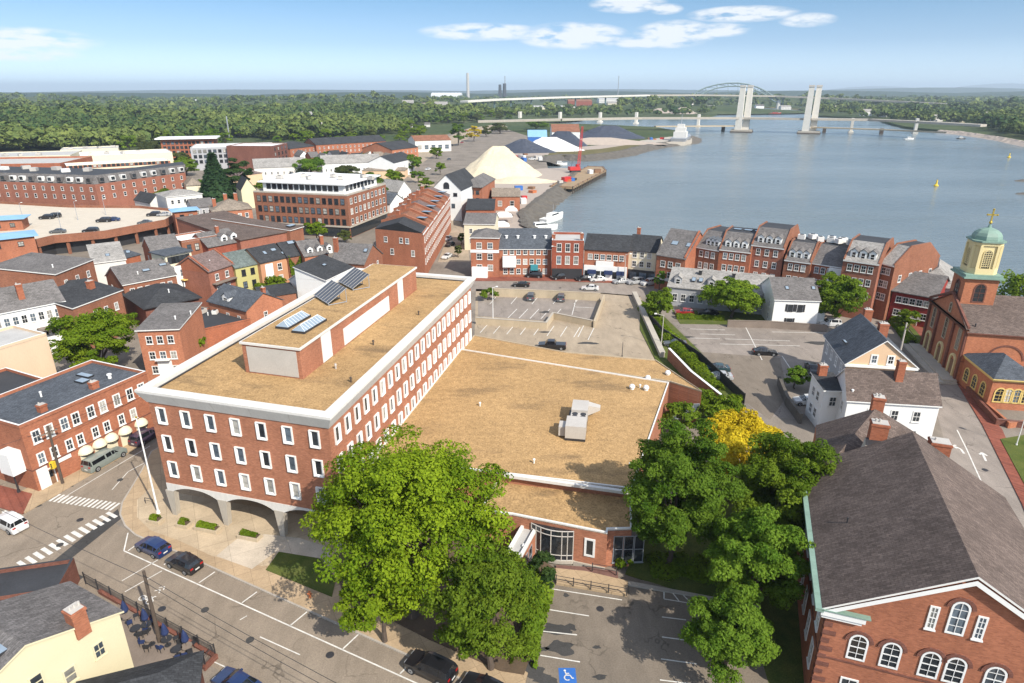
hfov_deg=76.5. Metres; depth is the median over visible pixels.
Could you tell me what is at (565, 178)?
cargo crate
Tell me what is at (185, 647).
patio table
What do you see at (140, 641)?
patio chair
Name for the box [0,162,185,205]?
long brick apartment block
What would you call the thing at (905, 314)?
garden tree
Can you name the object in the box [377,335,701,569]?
annex building
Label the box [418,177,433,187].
street tree
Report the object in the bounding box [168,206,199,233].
stair tower
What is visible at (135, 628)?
patio table
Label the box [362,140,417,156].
gabled brick block
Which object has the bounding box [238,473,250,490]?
window
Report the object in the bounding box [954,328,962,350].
window
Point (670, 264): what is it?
window
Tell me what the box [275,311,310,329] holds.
ridge skylight
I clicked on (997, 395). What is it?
window
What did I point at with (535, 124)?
street tree
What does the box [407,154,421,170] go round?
street tree
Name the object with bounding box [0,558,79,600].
dark flat roofed store
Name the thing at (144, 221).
parked car
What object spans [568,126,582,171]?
crawler crane
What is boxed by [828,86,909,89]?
hills
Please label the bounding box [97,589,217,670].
patio wall
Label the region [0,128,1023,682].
town pavement
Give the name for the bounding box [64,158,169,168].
courtyard block
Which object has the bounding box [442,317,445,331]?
window
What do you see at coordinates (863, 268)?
window
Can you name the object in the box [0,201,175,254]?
parking deck
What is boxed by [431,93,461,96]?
warehouse
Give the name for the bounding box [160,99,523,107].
hills
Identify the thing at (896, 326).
hedge
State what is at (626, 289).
road
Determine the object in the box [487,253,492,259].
window
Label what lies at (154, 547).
parked car
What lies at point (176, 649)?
patio table
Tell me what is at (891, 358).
window
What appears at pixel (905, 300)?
window
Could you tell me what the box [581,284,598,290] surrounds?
moving car
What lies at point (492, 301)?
street lamp
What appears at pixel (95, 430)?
window
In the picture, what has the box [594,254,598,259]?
window
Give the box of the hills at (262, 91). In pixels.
[19,89,439,93]
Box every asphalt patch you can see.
[55,509,120,579]
[525,661,544,678]
[533,672,557,682]
[543,623,572,634]
[545,640,573,655]
[565,623,575,630]
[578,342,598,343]
[593,674,606,679]
[804,341,824,344]
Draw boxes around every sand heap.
[580,137,663,144]
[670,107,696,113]
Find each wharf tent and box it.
[497,212,512,217]
[498,221,509,226]
[505,206,517,211]
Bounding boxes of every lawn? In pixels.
[266,552,335,596]
[625,439,803,682]
[640,300,741,419]
[672,310,765,324]
[905,324,922,340]
[1000,435,1023,482]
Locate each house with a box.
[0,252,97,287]
[0,279,65,353]
[0,581,133,682]
[53,278,129,347]
[86,241,130,284]
[104,258,177,317]
[122,283,201,325]
[134,302,207,380]
[141,233,180,260]
[148,246,192,286]
[155,189,202,208]
[175,248,236,306]
[183,176,200,191]
[192,225,236,253]
[206,283,283,323]
[208,193,252,218]
[222,248,259,290]
[235,175,256,207]
[245,243,289,282]
[276,240,300,277]
[288,275,297,297]
[293,254,353,297]
[294,150,305,157]
[294,234,332,262]
[305,151,317,158]
[327,150,339,154]
[332,236,382,267]
[339,151,349,154]
[368,152,414,174]
[372,151,383,155]
[381,179,411,198]
[386,193,403,212]
[434,102,447,104]
[463,212,498,249]
[469,228,500,277]
[498,228,551,276]
[627,226,662,279]
[654,228,702,289]
[667,266,774,314]
[694,225,728,269]
[717,225,756,272]
[749,221,799,276]
[754,104,763,108]
[760,277,824,323]
[778,105,790,109]
[782,233,844,277]
[810,237,851,302]
[835,358,942,439]
[838,233,893,317]
[859,109,871,115]
[872,239,939,320]
[886,271,949,326]
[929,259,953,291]
[930,114,942,121]
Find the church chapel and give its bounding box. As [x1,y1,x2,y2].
[958,353,1023,410]
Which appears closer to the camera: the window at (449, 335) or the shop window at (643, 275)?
the window at (449, 335)
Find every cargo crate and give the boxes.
[520,198,526,203]
[561,176,570,181]
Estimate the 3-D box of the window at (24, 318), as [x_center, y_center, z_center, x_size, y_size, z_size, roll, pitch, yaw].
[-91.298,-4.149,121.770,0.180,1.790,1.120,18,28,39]
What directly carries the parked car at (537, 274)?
on the town pavement
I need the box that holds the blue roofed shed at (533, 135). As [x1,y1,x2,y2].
[527,130,546,141]
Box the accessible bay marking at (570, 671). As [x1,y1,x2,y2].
[558,668,576,682]
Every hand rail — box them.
[556,574,626,595]
[592,563,616,574]
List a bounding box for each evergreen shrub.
[519,594,549,618]
[526,550,556,588]
[615,557,633,568]
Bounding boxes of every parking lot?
[475,289,654,359]
[478,297,596,320]
[526,576,767,682]
[673,322,835,418]
[701,352,786,419]
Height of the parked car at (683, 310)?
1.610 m
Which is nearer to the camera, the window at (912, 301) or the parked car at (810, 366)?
the parked car at (810, 366)
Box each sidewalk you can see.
[0,485,31,513]
[22,438,153,512]
[121,448,481,677]
[475,277,653,285]
[477,663,527,682]
[911,325,1023,508]
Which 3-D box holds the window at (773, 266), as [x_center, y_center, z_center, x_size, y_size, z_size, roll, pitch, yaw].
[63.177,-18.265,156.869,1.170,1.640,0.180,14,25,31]
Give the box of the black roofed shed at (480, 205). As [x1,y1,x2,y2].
[465,199,495,212]
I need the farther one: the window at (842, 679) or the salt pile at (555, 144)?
the salt pile at (555, 144)
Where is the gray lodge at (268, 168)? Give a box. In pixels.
[252,157,305,178]
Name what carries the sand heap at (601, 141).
on the yard at (585, 148)
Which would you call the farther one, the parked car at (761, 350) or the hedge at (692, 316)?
the hedge at (692, 316)
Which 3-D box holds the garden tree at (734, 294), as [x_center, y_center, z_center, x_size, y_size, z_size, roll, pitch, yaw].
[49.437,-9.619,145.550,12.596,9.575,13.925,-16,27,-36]
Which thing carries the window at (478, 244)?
in the brick corner house at (484, 251)
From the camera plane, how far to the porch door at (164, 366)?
114.51 m
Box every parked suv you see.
[128,427,155,446]
[404,649,458,682]
[526,292,534,300]
[557,293,564,301]
[817,317,841,326]
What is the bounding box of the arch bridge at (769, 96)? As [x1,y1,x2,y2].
[460,82,946,108]
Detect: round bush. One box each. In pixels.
[479,287,499,299]
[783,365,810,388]
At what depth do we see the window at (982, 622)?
46.73 m
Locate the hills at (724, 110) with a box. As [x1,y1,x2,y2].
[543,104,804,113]
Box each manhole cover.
[158,606,165,611]
[201,607,208,612]
[246,637,253,642]
[326,651,333,657]
[596,606,603,611]
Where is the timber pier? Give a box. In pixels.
[550,166,606,193]
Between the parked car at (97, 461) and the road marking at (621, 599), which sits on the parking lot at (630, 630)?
the road marking at (621, 599)
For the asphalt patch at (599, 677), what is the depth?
56.89 m
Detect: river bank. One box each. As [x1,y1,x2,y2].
[517,168,580,227]
[539,136,701,165]
[938,130,1023,146]
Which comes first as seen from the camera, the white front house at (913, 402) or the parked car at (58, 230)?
the white front house at (913, 402)
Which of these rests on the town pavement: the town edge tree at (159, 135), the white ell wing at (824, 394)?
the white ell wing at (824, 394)
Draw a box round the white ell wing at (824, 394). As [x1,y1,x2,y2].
[805,362,841,427]
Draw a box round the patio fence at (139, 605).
[82,572,215,664]
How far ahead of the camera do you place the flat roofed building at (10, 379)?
96.90 m
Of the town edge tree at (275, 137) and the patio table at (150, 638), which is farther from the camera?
the town edge tree at (275, 137)
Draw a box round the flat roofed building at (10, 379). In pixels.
[0,367,41,393]
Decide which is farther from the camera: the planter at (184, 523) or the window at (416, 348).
the window at (416, 348)
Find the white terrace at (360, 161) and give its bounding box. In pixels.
[320,154,379,173]
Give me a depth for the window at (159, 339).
112.82 m
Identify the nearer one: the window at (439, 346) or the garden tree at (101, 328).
the window at (439, 346)
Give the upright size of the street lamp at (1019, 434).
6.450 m
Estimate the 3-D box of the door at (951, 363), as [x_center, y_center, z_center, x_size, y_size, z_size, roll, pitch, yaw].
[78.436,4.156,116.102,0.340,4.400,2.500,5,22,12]
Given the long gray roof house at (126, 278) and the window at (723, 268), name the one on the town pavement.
the long gray roof house at (126, 278)
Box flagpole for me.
[135,416,160,513]
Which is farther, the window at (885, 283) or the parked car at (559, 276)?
the parked car at (559, 276)
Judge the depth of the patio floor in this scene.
59.74 m
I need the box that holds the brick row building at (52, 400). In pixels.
[0,359,153,490]
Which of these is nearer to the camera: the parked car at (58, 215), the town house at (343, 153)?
the parked car at (58, 215)
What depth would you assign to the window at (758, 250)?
157.98 m
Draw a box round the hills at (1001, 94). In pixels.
[936,91,1023,96]
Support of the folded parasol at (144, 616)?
on the patio table at (148, 622)
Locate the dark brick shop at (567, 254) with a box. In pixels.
[551,232,583,278]
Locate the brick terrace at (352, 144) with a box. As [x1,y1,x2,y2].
[304,135,385,153]
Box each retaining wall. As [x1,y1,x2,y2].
[476,312,592,328]
[494,288,599,300]
[593,295,604,327]
[632,291,664,356]
[667,348,726,399]
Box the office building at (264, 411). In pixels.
[134,264,475,545]
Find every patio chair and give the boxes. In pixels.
[126,619,132,627]
[135,631,142,637]
[138,637,145,645]
[142,630,148,637]
[142,645,150,651]
[155,645,164,652]
[176,639,182,649]
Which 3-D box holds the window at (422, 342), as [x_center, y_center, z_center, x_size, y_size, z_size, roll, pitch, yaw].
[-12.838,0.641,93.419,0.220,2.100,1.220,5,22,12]
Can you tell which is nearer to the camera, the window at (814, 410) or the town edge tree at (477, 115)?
the window at (814, 410)
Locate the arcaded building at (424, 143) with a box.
[408,135,450,151]
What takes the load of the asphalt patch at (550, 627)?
on the parking lot at (630, 630)
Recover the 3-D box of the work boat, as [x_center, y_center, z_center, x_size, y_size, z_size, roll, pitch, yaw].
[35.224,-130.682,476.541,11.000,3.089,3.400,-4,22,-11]
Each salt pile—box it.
[466,146,541,178]
[495,177,556,183]
[533,137,584,151]
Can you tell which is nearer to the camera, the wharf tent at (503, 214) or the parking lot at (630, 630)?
the parking lot at (630, 630)
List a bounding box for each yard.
[463,168,570,227]
[514,145,622,155]
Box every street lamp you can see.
[5,452,20,492]
[492,286,497,317]
[654,313,663,343]
[1015,421,1023,444]
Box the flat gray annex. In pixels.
[255,282,297,305]
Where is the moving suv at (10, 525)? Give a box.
[0,511,28,534]
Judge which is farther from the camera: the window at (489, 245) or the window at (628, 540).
the window at (489, 245)
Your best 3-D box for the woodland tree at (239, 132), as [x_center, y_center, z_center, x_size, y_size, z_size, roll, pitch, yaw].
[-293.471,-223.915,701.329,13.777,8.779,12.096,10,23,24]
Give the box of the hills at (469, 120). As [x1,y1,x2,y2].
[356,112,564,122]
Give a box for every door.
[48,468,57,483]
[157,360,172,374]
[922,330,931,350]
[933,341,943,362]
[945,353,955,375]
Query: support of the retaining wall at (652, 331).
on the town pavement
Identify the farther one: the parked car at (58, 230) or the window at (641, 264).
the parked car at (58, 230)
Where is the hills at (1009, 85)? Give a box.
[961,83,1023,88]
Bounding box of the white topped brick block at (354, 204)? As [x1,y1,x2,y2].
[253,172,388,237]
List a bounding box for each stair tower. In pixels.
[0,214,30,230]
[0,230,38,261]
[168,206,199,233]
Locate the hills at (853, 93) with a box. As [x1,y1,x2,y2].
[688,90,953,96]
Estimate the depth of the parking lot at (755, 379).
116.49 m
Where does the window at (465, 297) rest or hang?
in the office building at (264, 411)
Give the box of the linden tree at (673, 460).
[619,418,748,563]
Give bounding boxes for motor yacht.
[533,221,557,229]
[539,211,562,223]
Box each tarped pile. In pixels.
[505,139,555,152]
[549,131,586,145]
[580,125,644,138]
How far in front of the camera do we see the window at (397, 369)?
84.80 m
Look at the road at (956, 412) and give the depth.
94.72 m
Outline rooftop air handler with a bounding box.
[558,399,599,441]
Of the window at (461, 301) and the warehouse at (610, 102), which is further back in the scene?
the warehouse at (610, 102)
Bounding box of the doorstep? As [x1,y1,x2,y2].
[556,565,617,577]
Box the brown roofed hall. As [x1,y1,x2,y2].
[176,211,286,249]
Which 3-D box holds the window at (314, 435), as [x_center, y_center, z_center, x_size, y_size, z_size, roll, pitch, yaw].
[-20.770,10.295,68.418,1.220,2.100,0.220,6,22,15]
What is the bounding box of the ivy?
[288,256,301,274]
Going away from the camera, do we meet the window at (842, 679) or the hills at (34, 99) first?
the window at (842, 679)
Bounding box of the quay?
[640,137,691,145]
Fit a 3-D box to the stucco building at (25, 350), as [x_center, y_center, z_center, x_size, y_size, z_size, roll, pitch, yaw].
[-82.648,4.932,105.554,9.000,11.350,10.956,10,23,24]
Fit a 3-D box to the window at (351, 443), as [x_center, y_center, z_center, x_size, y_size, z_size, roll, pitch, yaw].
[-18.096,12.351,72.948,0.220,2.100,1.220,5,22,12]
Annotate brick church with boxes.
[903,208,1023,384]
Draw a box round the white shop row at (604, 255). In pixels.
[583,233,631,280]
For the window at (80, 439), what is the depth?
87.44 m
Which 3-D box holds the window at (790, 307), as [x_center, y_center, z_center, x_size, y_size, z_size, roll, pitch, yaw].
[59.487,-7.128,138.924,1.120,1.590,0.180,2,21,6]
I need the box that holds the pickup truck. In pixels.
[538,339,565,350]
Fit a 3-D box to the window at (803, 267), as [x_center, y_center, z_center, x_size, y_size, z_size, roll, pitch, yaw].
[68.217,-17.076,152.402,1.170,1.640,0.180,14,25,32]
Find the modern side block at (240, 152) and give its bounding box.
[226,143,288,169]
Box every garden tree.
[45,307,139,367]
[198,336,205,346]
[223,157,253,190]
[253,275,286,287]
[303,221,327,237]
[645,287,673,316]
[654,271,665,289]
[662,401,702,428]
[696,276,764,317]
[697,393,745,417]
[816,271,870,317]
[896,309,920,328]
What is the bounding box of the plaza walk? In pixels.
[217,534,329,568]
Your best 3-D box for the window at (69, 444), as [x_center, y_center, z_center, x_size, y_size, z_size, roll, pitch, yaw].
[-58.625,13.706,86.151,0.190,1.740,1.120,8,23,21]
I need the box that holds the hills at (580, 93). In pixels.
[493,91,687,97]
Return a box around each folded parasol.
[121,600,128,615]
[141,608,148,621]
[161,623,168,638]
[181,630,188,645]
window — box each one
[3,318,10,326]
[12,316,20,325]
[17,241,23,246]
[20,314,28,324]
[27,670,45,682]
[29,313,37,322]
[30,428,43,445]
[36,451,47,466]
[37,311,45,320]
[43,422,55,439]
[45,309,53,318]
[49,444,60,459]
[58,416,70,432]
[62,663,80,682]
[64,437,75,452]
[70,411,81,426]
[75,432,85,446]
[80,453,91,459]
[85,404,96,419]
[91,425,100,439]
[92,639,108,661]
[98,399,108,414]
[102,420,112,433]
[106,440,117,447]
[112,393,122,407]
[114,302,118,310]
[117,413,126,426]
[120,433,130,446]
[125,387,135,401]
[129,407,138,420]
[145,336,153,344]
[148,352,156,359]
[152,366,159,374]
[155,407,167,424]
[156,336,163,344]
[159,351,166,358]
[161,434,173,452]
[166,335,174,343]
[167,461,179,477]
[170,351,177,359]
[179,410,191,428]
[185,438,197,456]
[190,465,202,481]
[194,243,199,250]
[204,414,216,432]
[209,442,221,460]
[214,469,226,486]
[229,418,241,436]
[234,446,246,464]
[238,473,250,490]
[241,269,246,276]
[243,281,248,287]
[254,421,267,440]
[259,450,271,468]
[263,477,275,495]
[277,263,282,270]
[281,425,293,444]
[285,454,297,473]
[289,482,301,499]
[308,429,320,448]
[312,459,324,477]
[315,486,325,504]
[333,423,341,444]
[344,412,351,434]
[347,441,353,452]
[354,403,360,423]
[356,431,362,445]
[363,394,369,414]
[365,421,371,441]
[371,386,377,405]
[373,412,379,431]
[379,378,385,396]
[382,403,387,422]
[387,370,392,388]
[389,395,394,413]
[394,363,399,380]
[396,388,401,405]
[398,411,402,424]
[401,356,406,373]
[403,380,408,397]
[405,403,409,418]
[408,350,412,366]
[409,373,414,390]
[411,396,415,409]
[414,344,418,360]
[416,367,420,383]
[417,389,421,401]
[420,338,424,353]
[422,360,425,376]
[423,382,426,395]
[426,332,430,347]
[427,354,431,369]
[428,375,432,387]
[431,327,435,342]
[432,349,436,363]
[433,369,437,381]
[437,322,440,336]
[438,343,441,357]
[439,363,442,375]
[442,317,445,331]
[443,182,448,188]
[443,338,446,352]
[443,358,446,369]
[446,312,449,326]
[447,333,450,346]
[448,352,451,364]
[451,307,454,321]
[452,328,455,341]
[452,347,455,358]
[455,303,458,316]
[456,323,459,336]
[460,299,462,312]
[460,319,463,331]
[461,337,463,348]
[464,295,466,308]
[464,314,467,327]
[465,333,467,345]
[468,291,470,303]
[468,310,470,322]
[469,328,471,340]
[476,242,481,248]
[476,253,481,259]
[487,243,492,248]
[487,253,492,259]
[488,265,492,270]
[516,259,520,264]
[528,544,531,561]
[531,522,573,563]
[556,256,560,264]
[557,243,561,251]
[565,243,569,251]
[565,256,569,264]
[573,256,578,264]
[574,244,578,252]
[584,538,594,557]
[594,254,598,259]
[600,254,604,259]
[606,255,611,260]
[612,536,623,563]
[613,255,617,260]
[619,255,623,261]
[623,536,633,562]
[629,272,635,278]
[633,535,643,562]
[639,261,643,267]
[639,273,645,279]
[647,253,651,258]
[660,260,664,267]
[668,261,672,268]
[672,293,677,300]
[680,294,685,301]
[688,295,694,302]
[693,403,699,418]
[721,264,725,270]
[728,253,733,259]
[735,254,739,260]
[741,255,745,261]
[754,260,758,266]
[755,248,760,254]
[762,261,767,267]
[764,249,769,256]
[771,262,775,269]
[773,250,777,257]
[787,263,792,270]
[787,304,792,311]
[793,264,798,271]
[797,305,802,311]
[800,265,805,271]
[802,585,808,614]
[804,609,810,640]
[806,636,813,669]
[808,401,812,413]
[811,385,815,397]
[812,406,816,418]
[814,266,818,273]
[814,611,820,632]
[815,390,819,402]
[820,267,825,274]
[827,397,836,406]
[839,399,843,411]
[839,676,858,682]
[845,635,868,661]
[846,264,852,271]
[853,264,859,272]
[860,265,866,273]
[864,279,870,286]
[867,266,873,274]
[869,354,878,364]
[875,292,880,299]
[877,279,883,286]
[878,642,901,669]
[879,293,884,300]
[880,267,885,274]
[881,281,887,288]
[884,268,890,275]
[886,355,895,365]
[890,410,899,420]
[892,308,899,315]
[894,296,901,303]
[901,297,908,304]
[908,298,915,305]
[910,411,921,422]
[915,299,922,307]
[916,652,941,679]
[919,314,926,321]
[922,301,928,308]
[923,605,940,631]
[930,307,936,328]
[940,657,966,682]
[941,317,948,338]
[944,602,971,636]
[948,302,952,312]
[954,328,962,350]
[962,367,969,383]
[970,374,977,390]
[970,615,989,642]
[978,381,985,397]
[982,667,1007,682]
[991,388,1005,402]
[1000,388,1014,403]
[1009,389,1023,403]
[1017,390,1023,403]
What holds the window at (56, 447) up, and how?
in the brick row building at (52, 400)
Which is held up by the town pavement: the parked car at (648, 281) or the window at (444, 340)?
the parked car at (648, 281)
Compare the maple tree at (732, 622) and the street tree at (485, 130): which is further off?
the street tree at (485, 130)
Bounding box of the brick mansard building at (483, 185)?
[471,173,494,198]
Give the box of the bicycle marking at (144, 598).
[138,586,164,603]
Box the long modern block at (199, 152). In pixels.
[190,142,271,169]
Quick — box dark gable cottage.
[133,191,157,206]
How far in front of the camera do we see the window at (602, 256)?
174.12 m
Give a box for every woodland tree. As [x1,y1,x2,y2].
[206,128,219,135]
[234,131,245,137]
[255,129,268,140]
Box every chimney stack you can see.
[466,73,469,97]
[498,84,501,97]
[502,83,506,96]
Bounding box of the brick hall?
[796,393,1023,682]
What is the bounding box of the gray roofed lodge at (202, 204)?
[186,197,211,213]
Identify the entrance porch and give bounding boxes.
[508,525,534,574]
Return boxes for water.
[545,108,1023,295]
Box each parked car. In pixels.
[38,214,54,219]
[49,228,66,233]
[50,212,61,217]
[81,446,127,472]
[82,227,99,231]
[95,216,111,222]
[111,216,120,220]
[134,536,171,558]
[137,219,152,223]
[146,211,160,216]
[156,212,170,216]
[165,551,203,575]
[211,666,261,682]
[441,253,451,258]
[445,235,451,240]
[445,241,454,246]
[460,671,503,682]
[525,271,542,277]
[550,273,565,279]
[575,275,592,280]
[590,275,606,281]
[612,277,628,283]
[626,276,643,284]
[640,277,654,285]
[663,338,686,346]
[674,307,693,313]
[697,308,718,315]
[705,362,730,371]
[710,370,733,379]
[752,346,777,356]
[792,394,807,405]
[804,362,817,374]
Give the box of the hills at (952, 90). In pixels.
[814,87,1023,92]
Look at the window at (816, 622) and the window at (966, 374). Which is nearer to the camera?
the window at (816, 622)
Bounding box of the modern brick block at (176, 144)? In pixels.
[154,136,219,158]
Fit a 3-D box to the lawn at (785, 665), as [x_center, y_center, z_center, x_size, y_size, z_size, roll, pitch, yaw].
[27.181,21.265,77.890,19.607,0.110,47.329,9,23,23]
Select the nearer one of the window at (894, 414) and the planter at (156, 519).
the planter at (156, 519)
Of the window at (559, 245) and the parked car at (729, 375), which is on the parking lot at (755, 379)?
the parked car at (729, 375)
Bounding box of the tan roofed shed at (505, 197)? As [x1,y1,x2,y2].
[491,188,520,210]
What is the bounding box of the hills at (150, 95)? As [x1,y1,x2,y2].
[4,93,259,98]
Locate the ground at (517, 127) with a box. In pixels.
[0,94,1023,155]
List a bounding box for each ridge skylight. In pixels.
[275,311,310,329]
[291,314,326,333]
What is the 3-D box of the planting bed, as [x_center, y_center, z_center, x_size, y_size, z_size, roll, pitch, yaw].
[-6.208,24.930,68.272,25.882,0.100,16.828,15,26,33]
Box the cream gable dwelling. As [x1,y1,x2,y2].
[821,307,918,374]
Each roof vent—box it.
[629,384,634,389]
[643,385,648,390]
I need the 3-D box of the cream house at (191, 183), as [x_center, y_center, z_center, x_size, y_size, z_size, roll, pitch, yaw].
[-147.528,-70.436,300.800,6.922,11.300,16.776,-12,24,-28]
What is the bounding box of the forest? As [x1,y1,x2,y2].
[0,90,1023,148]
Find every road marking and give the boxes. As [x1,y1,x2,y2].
[60,446,299,666]
[123,533,416,682]
[480,301,593,339]
[490,297,574,318]
[540,589,696,682]
[705,328,812,367]
[957,430,981,480]
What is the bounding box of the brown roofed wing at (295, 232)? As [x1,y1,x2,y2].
[211,215,303,240]
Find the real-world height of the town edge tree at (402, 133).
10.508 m
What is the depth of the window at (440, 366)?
102.56 m
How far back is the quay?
651.49 m
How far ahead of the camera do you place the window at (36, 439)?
82.00 m
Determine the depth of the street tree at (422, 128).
720.34 m
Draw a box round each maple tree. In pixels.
[298,423,516,619]
[332,546,420,642]
[416,536,544,670]
[678,583,781,682]
[702,503,815,613]
[731,431,841,543]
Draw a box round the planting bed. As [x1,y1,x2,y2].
[334,510,553,674]
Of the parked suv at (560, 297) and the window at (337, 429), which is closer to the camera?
the window at (337, 429)
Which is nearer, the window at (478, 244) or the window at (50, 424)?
the window at (50, 424)
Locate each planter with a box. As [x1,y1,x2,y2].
[146,513,164,524]
[175,517,192,528]
[193,520,221,534]
[236,528,262,541]
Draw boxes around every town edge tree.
[116,135,137,149]
[135,137,146,142]
[153,134,166,141]
[157,131,170,140]
[199,131,210,135]
[216,132,232,142]
[269,133,280,141]
[272,135,282,140]
[288,133,298,140]
[298,130,312,140]
[318,129,331,136]
[345,128,353,134]
[345,132,357,135]
[362,129,376,135]
[394,134,405,139]
[397,130,409,138]
[398,124,409,131]
[405,120,416,128]
[409,127,422,134]
[423,115,431,121]
[433,116,442,121]
[443,115,452,121]
[459,112,468,120]
[472,113,481,122]
[486,109,495,116]
[495,113,503,118]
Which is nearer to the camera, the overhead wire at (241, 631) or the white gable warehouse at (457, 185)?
the overhead wire at (241, 631)
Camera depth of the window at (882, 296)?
144.26 m
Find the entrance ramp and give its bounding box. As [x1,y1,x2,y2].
[555,568,627,596]
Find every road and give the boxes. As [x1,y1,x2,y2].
[0,437,157,567]
[0,479,460,682]
[408,125,506,261]
[471,281,895,330]
[898,323,1023,526]
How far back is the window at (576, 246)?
173.84 m
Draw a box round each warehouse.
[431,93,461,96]
[434,168,473,220]
[567,99,591,105]
[597,98,617,102]
[606,101,616,104]
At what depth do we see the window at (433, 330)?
97.89 m
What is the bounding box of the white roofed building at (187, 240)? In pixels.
[175,231,216,255]
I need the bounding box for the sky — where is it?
[0,0,1023,91]
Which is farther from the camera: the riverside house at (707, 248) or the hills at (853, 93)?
the hills at (853, 93)
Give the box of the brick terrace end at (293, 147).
[284,141,314,156]
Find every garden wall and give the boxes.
[727,320,827,331]
[777,376,802,423]
[965,386,1023,427]
[985,402,1023,427]
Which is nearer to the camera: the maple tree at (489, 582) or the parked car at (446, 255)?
the maple tree at (489, 582)
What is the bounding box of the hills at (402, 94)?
[260,92,574,98]
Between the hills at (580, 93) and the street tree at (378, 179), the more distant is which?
the hills at (580, 93)
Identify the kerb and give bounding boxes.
[119,447,462,679]
[628,581,758,607]
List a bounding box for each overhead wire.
[1,510,142,576]
[143,575,335,682]
[145,582,318,682]
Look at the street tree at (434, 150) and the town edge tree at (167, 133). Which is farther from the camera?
the town edge tree at (167, 133)
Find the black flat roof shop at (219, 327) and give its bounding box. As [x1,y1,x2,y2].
[201,308,250,347]
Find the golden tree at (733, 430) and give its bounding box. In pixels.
[698,407,783,501]
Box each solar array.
[313,280,346,304]
[338,267,369,290]
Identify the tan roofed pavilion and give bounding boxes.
[362,167,407,178]
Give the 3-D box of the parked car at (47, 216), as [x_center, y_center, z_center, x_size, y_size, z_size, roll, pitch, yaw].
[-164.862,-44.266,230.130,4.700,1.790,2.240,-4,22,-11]
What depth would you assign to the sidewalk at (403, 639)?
68.07 m
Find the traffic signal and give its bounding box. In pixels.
[49,461,56,468]
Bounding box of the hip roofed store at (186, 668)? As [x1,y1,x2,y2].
[76,650,204,682]
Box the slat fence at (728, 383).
[650,315,745,403]
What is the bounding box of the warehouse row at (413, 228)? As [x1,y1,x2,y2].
[375,185,450,272]
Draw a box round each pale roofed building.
[0,150,81,156]
[60,145,119,151]
[79,149,173,162]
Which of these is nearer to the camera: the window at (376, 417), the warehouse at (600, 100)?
the window at (376, 417)
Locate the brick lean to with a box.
[123,249,141,263]
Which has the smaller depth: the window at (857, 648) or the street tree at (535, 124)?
the window at (857, 648)
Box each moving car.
[512,281,529,287]
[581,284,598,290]
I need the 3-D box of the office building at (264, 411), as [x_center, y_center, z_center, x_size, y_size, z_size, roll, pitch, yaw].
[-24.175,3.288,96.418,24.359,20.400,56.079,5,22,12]
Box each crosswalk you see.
[16,512,116,564]
[49,494,119,509]
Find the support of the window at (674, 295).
in the long gray house at (684, 284)
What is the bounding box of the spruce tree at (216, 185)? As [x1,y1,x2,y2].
[197,152,237,202]
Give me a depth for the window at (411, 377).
90.35 m
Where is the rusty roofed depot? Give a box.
[550,124,579,138]
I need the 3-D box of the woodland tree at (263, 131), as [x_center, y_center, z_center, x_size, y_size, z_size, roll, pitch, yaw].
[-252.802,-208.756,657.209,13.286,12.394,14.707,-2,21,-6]
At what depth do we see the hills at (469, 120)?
1098.06 m
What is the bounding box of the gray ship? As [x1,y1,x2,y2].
[670,120,690,141]
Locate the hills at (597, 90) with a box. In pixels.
[425,89,746,93]
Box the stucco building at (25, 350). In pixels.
[0,325,56,377]
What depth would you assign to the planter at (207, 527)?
75.48 m
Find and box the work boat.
[552,161,566,164]
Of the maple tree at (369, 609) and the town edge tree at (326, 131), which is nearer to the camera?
the maple tree at (369, 609)
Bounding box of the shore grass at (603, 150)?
[548,145,639,155]
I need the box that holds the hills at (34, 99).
[7,96,113,102]
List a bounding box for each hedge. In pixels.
[509,568,554,668]
[637,301,724,390]
[645,551,760,591]
[675,312,724,320]
[699,388,716,399]
[888,316,919,343]
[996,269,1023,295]
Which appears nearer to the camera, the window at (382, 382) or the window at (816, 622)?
the window at (816, 622)
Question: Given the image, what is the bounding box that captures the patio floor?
[118,604,210,671]
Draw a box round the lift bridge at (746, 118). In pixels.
[478,85,986,133]
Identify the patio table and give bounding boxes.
[121,612,131,623]
[130,624,140,635]
[141,620,151,630]
[145,634,155,645]
[161,635,171,646]
[171,644,181,655]
[181,642,191,652]
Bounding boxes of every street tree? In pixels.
[136,141,161,149]
[154,188,168,193]
[172,152,191,160]
[173,156,199,175]
[253,179,263,188]
[292,157,324,172]
[334,165,360,173]
[337,230,351,242]
[366,172,388,190]
[382,169,399,179]
[388,172,404,180]
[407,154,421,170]
[409,171,425,180]
[414,124,425,134]
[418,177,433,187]
[429,147,442,158]
[434,162,445,174]
[449,123,467,144]
[454,245,461,256]
[457,233,463,243]
[466,126,481,141]
[481,126,491,134]
[488,122,508,133]
[526,118,548,129]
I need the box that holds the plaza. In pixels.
[137,488,329,565]
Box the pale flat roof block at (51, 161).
[0,156,92,167]
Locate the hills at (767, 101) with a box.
[694,97,884,106]
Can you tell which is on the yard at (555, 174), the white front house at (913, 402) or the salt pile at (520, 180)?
the salt pile at (520, 180)
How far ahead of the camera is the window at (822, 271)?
151.15 m
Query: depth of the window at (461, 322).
111.83 m
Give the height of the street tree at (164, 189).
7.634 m
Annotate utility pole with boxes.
[39,425,63,483]
[142,570,160,642]
[900,323,907,350]
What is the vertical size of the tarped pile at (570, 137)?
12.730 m

